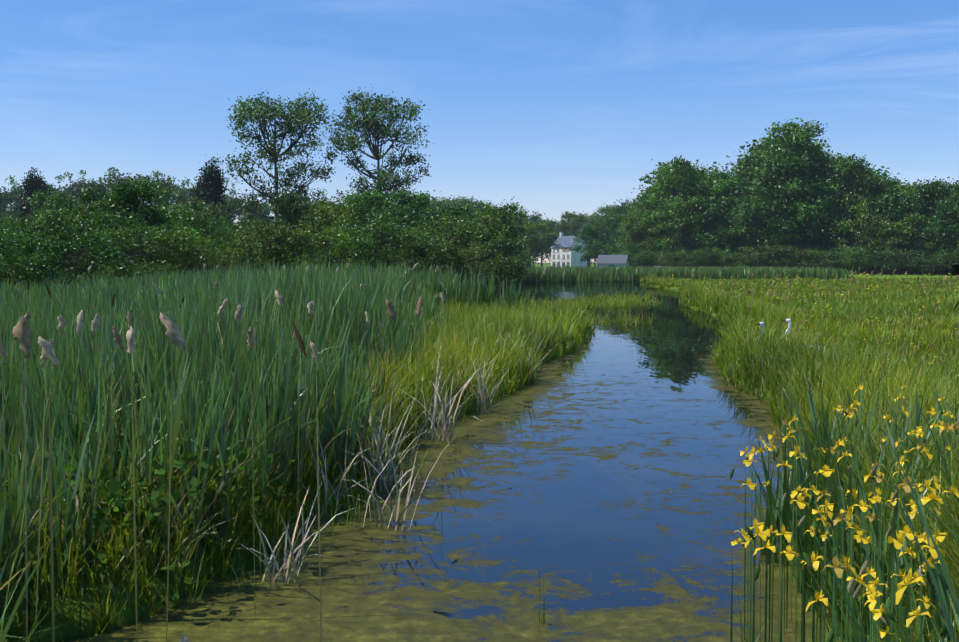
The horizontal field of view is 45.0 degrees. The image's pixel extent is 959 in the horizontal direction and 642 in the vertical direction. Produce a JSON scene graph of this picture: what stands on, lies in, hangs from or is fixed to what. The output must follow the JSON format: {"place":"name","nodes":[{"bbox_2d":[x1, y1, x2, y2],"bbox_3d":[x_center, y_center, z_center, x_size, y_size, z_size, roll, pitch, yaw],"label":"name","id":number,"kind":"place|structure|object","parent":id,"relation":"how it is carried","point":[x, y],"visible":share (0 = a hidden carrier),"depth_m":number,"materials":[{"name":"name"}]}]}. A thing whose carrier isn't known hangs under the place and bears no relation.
{"place":"outdoors","nodes":[
{"label":"outdoors","id":0,"kind":"place"},
{"bbox_2d":[70,280,844,641],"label":"water","id":1,"kind":"structure","parent":0,"point":[588,490],"depth_m":10.02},
{"bbox_2d":[98,331,552,590],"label":"reeds","id":2,"kind":"object","parent":1,"relation":"on","point":[381,472],"visible":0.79,"depth_m":10.79,"materials":[{"name":"beige plant"}]},
{"bbox_2d":[60,437,764,641],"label":"emergent grass","id":3,"kind":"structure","parent":1,"relation":"on","point":[332,530],"depth_m":8.60,"materials":[{"name":"green plant"}]},
{"bbox_2d":[480,234,538,287],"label":"bush","id":4,"kind":"object","parent":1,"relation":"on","point":[511,246],"visible":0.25,"depth_m":100.75,"materials":[{"name":"green plant"}]},
{"bbox_2d":[0,0,958,262],"label":"sky","id":5,"kind":"structure","parent":0,"point":[553,107],"materials":[{"name":"blue"}]},
{"bbox_2d":[5,263,958,641],"bbox_3d":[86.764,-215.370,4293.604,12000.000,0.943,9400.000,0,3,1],"label":"ground","id":6,"kind":"structure","parent":0,"point":[131,613],"depth_m":7.81,"materials":[{"name":"green soil"}]},
{"bbox_2d":[0,175,27,222],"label":"tree","id":7,"kind":"object","parent":6,"relation":"on","point":[13,194],"visible":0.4,"depth_m":289.08,"materials":[{"name":"green plant"}]},
{"bbox_2d":[0,224,40,275],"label":"bush","id":8,"kind":"object","parent":6,"relation":"on","point":[9,238],"visible":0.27,"depth_m":59.33,"materials":[{"name":"green plant"}]},
{"bbox_2d":[0,245,61,285],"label":"bush","id":9,"kind":"object","parent":6,"relation":"on","point":[17,261],"visible":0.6,"depth_m":51.59,"materials":[{"name":"green plant"}]},
{"bbox_2d":[14,167,48,222],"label":"tree","id":10,"kind":"object","parent":6,"relation":"on","point":[33,184],"visible":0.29,"depth_m":200.04,"materials":[{"name":"green plant"}]},
{"bbox_2d":[23,185,78,222],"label":"tree","id":11,"kind":"object","parent":6,"relation":"on","point":[54,199],"visible":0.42,"depth_m":149.56,"materials":[{"name":"green plant"}]},
{"bbox_2d":[20,208,113,273],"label":"bush","id":12,"kind":"object","parent":6,"relation":"on","point":[72,219],"visible":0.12,"depth_m":82.04,"materials":[{"name":"green plant"}]},
{"bbox_2d":[0,198,136,279],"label":"bush","id":13,"kind":"object","parent":6,"relation":"on","point":[101,221],"visible":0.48,"depth_m":66.12,"materials":[{"name":"green plant"}]},
{"bbox_2d":[52,172,89,204],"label":"tree","id":14,"kind":"object","parent":6,"relation":"on","point":[74,188],"visible":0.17,"depth_m":301.16,"materials":[{"name":"green plant"}]},
{"bbox_2d":[0,224,143,286],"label":"bush","id":15,"kind":"object","parent":6,"relation":"on","point":[64,244],"visible":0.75,"depth_m":51.97,"materials":[{"name":"green plant"}]},
{"bbox_2d":[51,182,110,220],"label":"tree","id":16,"kind":"object","parent":6,"relation":"on","point":[85,197],"visible":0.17,"depth_m":89.53,"materials":[{"name":"green plant"}]},
{"bbox_2d":[73,170,107,207],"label":"tree","id":17,"kind":"object","parent":6,"relation":"on","point":[94,182],"visible":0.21,"depth_m":291.30,"materials":[{"name":"green plant"}]},
{"bbox_2d":[99,168,142,217],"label":"tree","id":18,"kind":"object","parent":6,"relation":"on","point":[112,181],"visible":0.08,"depth_m":289.37,"materials":[{"name":"green plant"}]},
{"bbox_2d":[64,201,183,274],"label":"bush","id":19,"kind":"object","parent":6,"relation":"on","point":[116,225],"visible":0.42,"depth_m":70.86,"materials":[{"name":"green plant"}]},
{"bbox_2d":[90,177,178,273],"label":"tree","id":20,"kind":"object","parent":6,"relation":"on","point":[130,194],"visible":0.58,"depth_m":79.90,"materials":[{"name":"green plant"}]},
{"bbox_2d":[82,217,204,280],"bbox_3d":[-17.894,-3.203,61.222,5.947,4.745,8.337,-3,4,-41],"label":"bush","id":21,"kind":"object","parent":6,"relation":"on","point":[174,239],"visible":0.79,"depth_m":61.12,"materials":[{"name":"green plant"}]},
{"bbox_2d":[138,172,183,205],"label":"tree","id":22,"kind":"object","parent":6,"relation":"on","point":[169,181],"visible":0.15,"depth_m":287.32,"materials":[{"name":"green plant"}]},
{"bbox_2d":[172,189,208,212],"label":"tree","id":23,"kind":"object","parent":6,"relation":"on","point":[188,203],"visible":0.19,"depth_m":147.92,"materials":[{"name":"green plant"}]},
{"bbox_2d":[145,226,247,272],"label":"bush","id":24,"kind":"object","parent":6,"relation":"on","point":[207,239],"visible":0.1,"depth_m":74.52,"materials":[{"name":"green plant"}]},
{"bbox_2d":[152,240,243,275],"bbox_3d":[-15.476,-2.841,63.494,5.486,3.765,4.915,-2,3,-31],"label":"bush","id":25,"kind":"object","parent":6,"relation":"on","point":[207,262],"visible":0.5,"depth_m":63.11,"materials":[{"name":"green plant"}]},
{"bbox_2d":[167,205,240,266],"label":"tree","id":26,"kind":"object","parent":6,"relation":"on","point":[203,216],"visible":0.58,"depth_m":88.14,"materials":[{"name":"green plant"}]},
{"bbox_2d":[193,155,234,223],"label":"tree","id":27,"kind":"object","parent":6,"relation":"on","point":[215,179],"visible":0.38,"depth_m":189.43,"materials":[{"name":"green plant"}]},
{"bbox_2d":[223,217,311,264],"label":"bush","id":28,"kind":"object","parent":6,"relation":"on","point":[240,230],"visible":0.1,"depth_m":91.28,"materials":[{"name":"green plant"}]},
{"bbox_2d":[0,250,535,641],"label":"cattail leaves","id":29,"kind":"object","parent":6,"relation":"on","point":[193,377],"visible":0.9,"depth_m":10.64,"materials":[{"name":"green plant"}]},
{"bbox_2d":[214,88,335,219],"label":"tree","id":30,"kind":"object","parent":6,"relation":"on","point":[266,111],"visible":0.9,"depth_m":148.48,"materials":[{"name":"green plant"}]},
{"bbox_2d":[217,218,343,272],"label":"bush","id":31,"kind":"object","parent":6,"relation":"on","point":[269,252],"visible":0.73,"depth_m":68.80,"materials":[{"name":"green plant"}]},
{"bbox_2d":[266,186,323,267],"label":"tree","id":32,"kind":"object","parent":6,"relation":"on","point":[286,201],"visible":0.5,"depth_m":83.32,"materials":[{"name":"green plant"}]},
{"bbox_2d":[261,225,354,271],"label":"bush","id":33,"kind":"object","parent":6,"relation":"on","point":[336,248],"visible":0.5,"depth_m":70.47,"materials":[{"name":"green plant"}]},
{"bbox_2d":[276,193,371,261],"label":"tree","id":34,"kind":"object","parent":6,"relation":"on","point":[338,215],"visible":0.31,"depth_m":96.61,"materials":[{"name":"green plant"}]},
{"bbox_2d":[310,221,386,268],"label":"bush","id":35,"kind":"object","parent":6,"relation":"on","point":[329,247],"visible":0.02,"depth_m":88.27,"materials":[{"name":"green plant"}]},
{"bbox_2d":[328,198,393,265],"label":"tree","id":36,"kind":"object","parent":6,"relation":"on","point":[359,212],"visible":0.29,"depth_m":80.28,"materials":[{"name":"green plant"}]},
{"bbox_2d":[335,189,390,216],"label":"tree","id":37,"kind":"object","parent":6,"relation":"on","point":[368,197],"visible":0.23,"depth_m":134.95,"materials":[{"name":"green plant"}]},
{"bbox_2d":[328,209,421,263],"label":"tree","id":38,"kind":"object","parent":6,"relation":"on","point":[396,217],"visible":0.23,"depth_m":100.37,"materials":[{"name":"green plant"}]},
{"bbox_2d":[319,83,433,214],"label":"tree","id":39,"kind":"object","parent":6,"relation":"on","point":[369,122],"visible":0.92,"depth_m":149.35,"materials":[{"name":"green plant"}]},
{"bbox_2d":[332,214,435,271],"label":"bush","id":40,"kind":"object","parent":6,"relation":"on","point":[372,227],"visible":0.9,"depth_m":75.05,"materials":[{"name":"green plant"}]},
{"bbox_2d":[345,204,432,226],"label":"tree","id":41,"kind":"object","parent":6,"relation":"on","point":[403,210],"visible":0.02,"depth_m":129.50,"materials":[{"name":"green plant"}]},
{"bbox_2d":[378,186,440,228],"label":"tree","id":42,"kind":"object","parent":6,"relation":"on","point":[398,198],"visible":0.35,"depth_m":134.40,"materials":[{"name":"green plant"}]},
{"bbox_2d":[381,231,438,274],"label":"bush","id":43,"kind":"object","parent":6,"relation":"on","point":[400,255],"visible":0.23,"depth_m":91.44,"materials":[{"name":"green plant"}]},
{"bbox_2d":[378,224,454,273],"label":"bush","id":44,"kind":"object","parent":6,"relation":"on","point":[423,252],"visible":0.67,"depth_m":79.49,"materials":[{"name":"green plant"}]},
{"bbox_2d":[389,213,469,269],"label":"bush","id":45,"kind":"object","parent":6,"relation":"on","point":[423,224],"visible":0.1,"depth_m":105.79,"materials":[{"name":"green plant"}]},
{"bbox_2d":[17,265,853,283],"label":"reeds","id":46,"kind":"object","parent":6,"relation":"on","point":[579,273],"visible":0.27,"depth_m":141.03,"materials":[{"name":"green plant"}]},
{"bbox_2d":[413,202,480,246],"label":"tree","id":47,"kind":"object","parent":6,"relation":"on","point":[455,211],"visible":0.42,"depth_m":133.48,"materials":[{"name":"green plant"}]},
{"bbox_2d":[420,234,506,283],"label":"shrub","id":48,"kind":"object","parent":6,"relation":"on","point":[455,252],"visible":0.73,"depth_m":80.65,"materials":[{"name":"green plant"}]},
{"bbox_2d":[419,216,508,278],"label":"tree","id":49,"kind":"object","parent":6,"relation":"on","point":[467,230],"visible":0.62,"depth_m":94.33,"materials":[{"name":"green plant"}]},
{"bbox_2d":[1,294,957,641],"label":"cattail stalks","id":50,"kind":"object","parent":6,"relation":"on","point":[133,490],"visible":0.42,"depth_m":6.13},
{"bbox_2d":[0,275,958,641],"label":"bank sedge","id":51,"kind":"object","parent":6,"relation":"on","point":[770,357],"visible":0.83,"depth_m":16.81,"materials":[{"name":"green plant"}]},
{"bbox_2d":[0,419,958,639],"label":"bank herbs","id":52,"kind":"object","parent":6,"relation":"on","point":[114,485],"visible":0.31,"depth_m":7.94,"materials":[{"name":"green plant"}]},
{"bbox_2d":[0,262,958,366],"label":"cattail seed heads","id":53,"kind":"object","parent":6,"relation":"on","point":[21,331],"visible":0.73,"depth_m":7.61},
{"bbox_2d":[466,208,506,278],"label":"bush","id":54,"kind":"object","parent":6,"relation":"on","point":[494,222],"visible":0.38,"depth_m":97.70,"materials":[{"name":"green plant"}]},
{"bbox_2d":[466,253,538,292],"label":"bush","id":55,"kind":"object","parent":6,"relation":"on","point":[500,268],"visible":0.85,"depth_m":85.06,"materials":[{"name":"green plant"}]},
{"bbox_2d":[474,197,531,285],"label":"tree","id":56,"kind":"object","parent":6,"relation":"on","point":[507,230],"visible":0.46,"depth_m":108.48,"materials":[{"name":"green plant"}]},
{"bbox_2d":[517,221,564,265],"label":"tree","id":57,"kind":"object","parent":6,"relation":"on","point":[540,226],"visible":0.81,"depth_m":295.83,"materials":[{"name":"green plant"}]},
{"bbox_2d":[532,218,558,265],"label":"tree","id":58,"kind":"object","parent":6,"relation":"on","point":[549,222],"visible":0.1,"depth_m":427.83,"materials":[{"name":"green plant"}]},
{"bbox_2d":[553,210,596,241],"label":"tree","id":59,"kind":"object","parent":6,"relation":"on","point":[574,218],"visible":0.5,"depth_m":428.16,"materials":[{"name":"green plant"}]},
{"bbox_2d":[570,224,601,267],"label":"tree","id":60,"kind":"object","parent":6,"relation":"on","point":[582,235],"visible":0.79,"depth_m":318.74,"materials":[{"name":"green plant"}]},
{"bbox_2d":[579,213,623,256],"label":"tree","id":61,"kind":"object","parent":6,"relation":"on","point":[612,224],"visible":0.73,"depth_m":315.78,"materials":[{"name":"green plant"}]},
{"bbox_2d":[596,255,629,267],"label":"shed","id":62,"kind":"structure","parent":6,"relation":"on","point":[612,260],"depth_m":235.61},
{"bbox_2d":[620,209,652,251],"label":"tree","id":63,"kind":"object","parent":6,"relation":"on","point":[637,232],"visible":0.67,"depth_m":250.75,"materials":[{"name":"green plant"}]},
{"bbox_2d":[629,192,665,248],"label":"tree","id":64,"kind":"object","parent":6,"relation":"on","point":[638,208],"visible":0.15,"depth_m":260.44,"materials":[{"name":"green plant"}]},
{"bbox_2d":[643,210,682,259],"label":"tree","id":65,"kind":"object","parent":6,"relation":"on","point":[655,232],"visible":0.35,"depth_m":241.63,"materials":[{"name":"green plant"}]},
{"bbox_2d":[631,164,707,266],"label":"tree","id":66,"kind":"object","parent":6,"relation":"on","point":[669,185],"visible":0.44,"depth_m":244.64,"materials":[{"name":"green plant"}]},
{"bbox_2d":[652,250,699,267],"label":"bush","id":67,"kind":"object","parent":6,"relation":"on","point":[669,260],"visible":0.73,"depth_m":231.85,"materials":[{"name":"green plant"}]},
{"bbox_2d":[626,162,732,235],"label":"tree","id":68,"kind":"object","parent":6,"relation":"on","point":[648,181],"visible":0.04,"depth_m":266.00,"materials":[{"name":"green plant"}]},
{"bbox_2d":[667,155,698,244],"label":"tree","id":69,"kind":"object","parent":6,"relation":"on","point":[682,165],"visible":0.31,"depth_m":241.08,"materials":[{"name":"green plant"}]},
{"bbox_2d":[651,195,725,266],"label":"tree","id":70,"kind":"object","parent":6,"relation":"on","point":[674,209],"visible":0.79,"depth_m":234.37,"materials":[{"name":"green plant"}]},
{"bbox_2d":[677,249,711,267],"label":"bush","id":71,"kind":"object","parent":6,"relation":"on","point":[690,263],"visible":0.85,"depth_m":228.97,"materials":[{"name":"green plant"}]},
{"bbox_2d":[678,168,739,257],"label":"tree","id":72,"kind":"object","parent":6,"relation":"on","point":[700,183],"visible":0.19,"depth_m":241.21,"materials":[{"name":"green plant"}]},
{"bbox_2d":[690,245,729,266],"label":"bush","id":73,"kind":"object","parent":6,"relation":"on","point":[714,250],"visible":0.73,"depth_m":227.76,"materials":[{"name":"green plant"}]},
{"bbox_2d":[679,193,749,253],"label":"tree","id":74,"kind":"object","parent":6,"relation":"on","point":[709,204],"visible":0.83,"depth_m":232.03,"materials":[{"name":"green plant"}]},
{"bbox_2d":[705,176,751,262],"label":"tree","id":75,"kind":"object","parent":6,"relation":"on","point":[724,186],"visible":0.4,"depth_m":235.29,"materials":[{"name":"green plant"}]},
{"bbox_2d":[714,205,763,263],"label":"tree","id":76,"kind":"object","parent":6,"relation":"on","point":[731,247],"visible":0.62,"depth_m":229.27,"materials":[{"name":"green plant"}]},
{"bbox_2d":[731,153,768,262],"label":"tree","id":77,"kind":"object","parent":6,"relation":"on","point":[750,175],"visible":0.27,"depth_m":234.31,"materials":[{"name":"green plant"}]},
{"bbox_2d":[735,243,782,266],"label":"bush","id":78,"kind":"object","parent":6,"relation":"on","point":[753,262],"visible":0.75,"depth_m":220.41,"materials":[{"name":"green plant"}]},
{"bbox_2d":[727,185,798,266],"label":"tree","id":79,"kind":"object","parent":6,"relation":"on","point":[745,230],"visible":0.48,"depth_m":224.68,"materials":[{"name":"green plant"}]},
{"bbox_2d":[716,133,819,240],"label":"tree","id":80,"kind":"object","parent":6,"relation":"on","point":[743,164],"visible":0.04,"depth_m":244.49,"materials":[{"name":"green plant"}]},
{"bbox_2d":[761,243,809,266],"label":"bush","id":81,"kind":"object","parent":6,"relation":"on","point":[783,250],"visible":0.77,"depth_m":216.07,"materials":[{"name":"green plant"}]},
{"bbox_2d":[724,144,851,267],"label":"tree","id":82,"kind":"object","parent":6,"relation":"on","point":[788,170],"visible":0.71,"depth_m":218.86,"materials":[{"name":"green plant"}]},
{"bbox_2d":[734,138,841,267],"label":"tree","id":83,"kind":"object","parent":6,"relation":"on","point":[810,148],"visible":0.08,"depth_m":223.66,"materials":[{"name":"green plant"}]},
{"bbox_2d":[752,117,827,253],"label":"tree","id":84,"kind":"object","parent":6,"relation":"on","point":[794,133],"visible":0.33,"depth_m":221.91,"materials":[{"name":"green plant"}]},
{"bbox_2d":[786,247,822,267],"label":"bush","id":85,"kind":"object","parent":6,"relation":"on","point":[806,261],"visible":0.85,"depth_m":212.05,"materials":[{"name":"green plant"}]},
{"bbox_2d":[763,171,849,251],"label":"tree","id":86,"kind":"object","parent":6,"relation":"on","point":[809,211],"visible":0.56,"depth_m":216.80,"materials":[{"name":"green plant"}]},
{"bbox_2d":[669,270,958,385],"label":"meadow flowers","id":87,"kind":"object","parent":6,"relation":"on","point":[863,286],"visible":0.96,"depth_m":52.63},
{"bbox_2d":[805,194,855,269],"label":"tree","id":88,"kind":"object","parent":6,"relation":"on","point":[814,231],"visible":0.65,"depth_m":214.84,"materials":[{"name":"green plant"}]},
{"bbox_2d":[810,250,856,269],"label":"bush","id":89,"kind":"object","parent":6,"relation":"on","point":[829,262],"visible":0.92,"depth_m":208.18,"materials":[{"name":"green plant"}]},
{"bbox_2d":[795,159,883,273],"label":"tree","id":90,"kind":"object","parent":6,"relation":"on","point":[835,175],"visible":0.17,"depth_m":217.69,"materials":[{"name":"green plant"}]},
{"bbox_2d":[731,366,958,641],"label":"iris","id":91,"kind":"object","parent":6,"relation":"on","point":[944,600],"depth_m":6.24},
{"bbox_2d":[730,400,958,641],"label":"iris stems","id":92,"kind":"object","parent":91,"relation":"attached to","point":[834,611],"visible":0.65,"depth_m":5.35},
{"bbox_2d":[730,407,958,641],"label":"iris buds","id":93,"kind":"object","parent":91,"relation":"attached to","point":[886,608],"visible":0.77,"depth_m":4.23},
{"bbox_2d":[820,188,880,272],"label":"tree","id":94,"kind":"object","parent":6,"relation":"on","point":[844,225],"visible":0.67,"depth_m":211.91,"materials":[{"name":"green plant"}]},
{"bbox_2d":[827,153,874,271],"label":"tree","id":95,"kind":"object","parent":6,"relation":"on","point":[850,163],"visible":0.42,"depth_m":215.44,"materials":[{"name":"green plant"}]},
{"bbox_2d":[838,245,876,273],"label":"bush","id":96,"kind":"object","parent":6,"relation":"on","point":[852,256],"visible":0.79,"depth_m":204.19,"materials":[{"name":"green plant"}]},
{"bbox_2d":[849,211,890,273],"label":"tree","id":97,"kind":"object","parent":6,"relation":"on","point":[867,223],"visible":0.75,"depth_m":204.05,"materials":[{"name":"green plant"}]},
{"bbox_2d":[842,172,907,273],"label":"tree","id":98,"kind":"object","parent":6,"relation":"on","point":[877,185],"visible":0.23,"depth_m":215.11,"materials":[{"name":"green plant"}]},
{"bbox_2d":[860,220,912,274],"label":"tree","id":99,"kind":"object","parent":6,"relation":"on","point":[894,227],"visible":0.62,"depth_m":201.40,"materials":[{"name":"green plant"}]},
{"bbox_2d":[853,246,919,274],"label":"bush","id":100,"kind":"object","parent":6,"relation":"on","point":[880,253],"visible":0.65,"depth_m":200.07,"materials":[{"name":"green plant"}]},
{"bbox_2d":[866,188,933,273],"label":"tree","id":101,"kind":"object","parent":6,"relation":"on","point":[898,208],"visible":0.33,"depth_m":209.80,"materials":[{"name":"green plant"}]},
{"bbox_2d":[879,248,929,274],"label":"bush","id":102,"kind":"object","parent":6,"relation":"on","point":[906,262],"visible":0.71,"depth_m":196.28,"materials":[{"name":"green plant"}]},
{"bbox_2d":[900,212,941,274],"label":"tree","id":103,"kind":"object","parent":6,"relation":"on","point":[920,221],"visible":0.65,"depth_m":199.88,"materials":[{"name":"green plant"}]},
{"bbox_2d":[909,256,945,274],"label":"bush","id":104,"kind":"object","parent":6,"relation":"on","point":[930,264],"visible":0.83,"depth_m":192.33,"materials":[{"name":"green plant"}]},
{"bbox_2d":[899,176,956,273],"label":"tree","id":105,"kind":"object","parent":6,"relation":"on","point":[928,194],"visible":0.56,"depth_m":205.58,"materials":[{"name":"green plant"}]},
{"bbox_2d":[924,196,958,259],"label":"tree","id":106,"kind":"object","parent":6,"relation":"on","point":[938,226],"visible":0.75,"depth_m":193.51,"materials":[{"name":"green plant"}]},
{"bbox_2d":[927,247,958,270],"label":"bush","id":107,"kind":"object","parent":6,"relation":"on","point":[953,259],"visible":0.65,"depth_m":189.32,"materials":[{"name":"green plant"}]},
{"bbox_2d":[936,180,958,246],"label":"tree","id":108,"kind":"object","parent":6,"relation":"on","point":[955,197],"visible":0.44,"depth_m":199.44,"materials":[{"name":"green plant"}]},
{"bbox_2d":[550,232,586,267],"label":"house","id":109,"kind":"structure","parent":0,"point":[567,256],"depth_m":382.59,"materials":[{"name":"white"}]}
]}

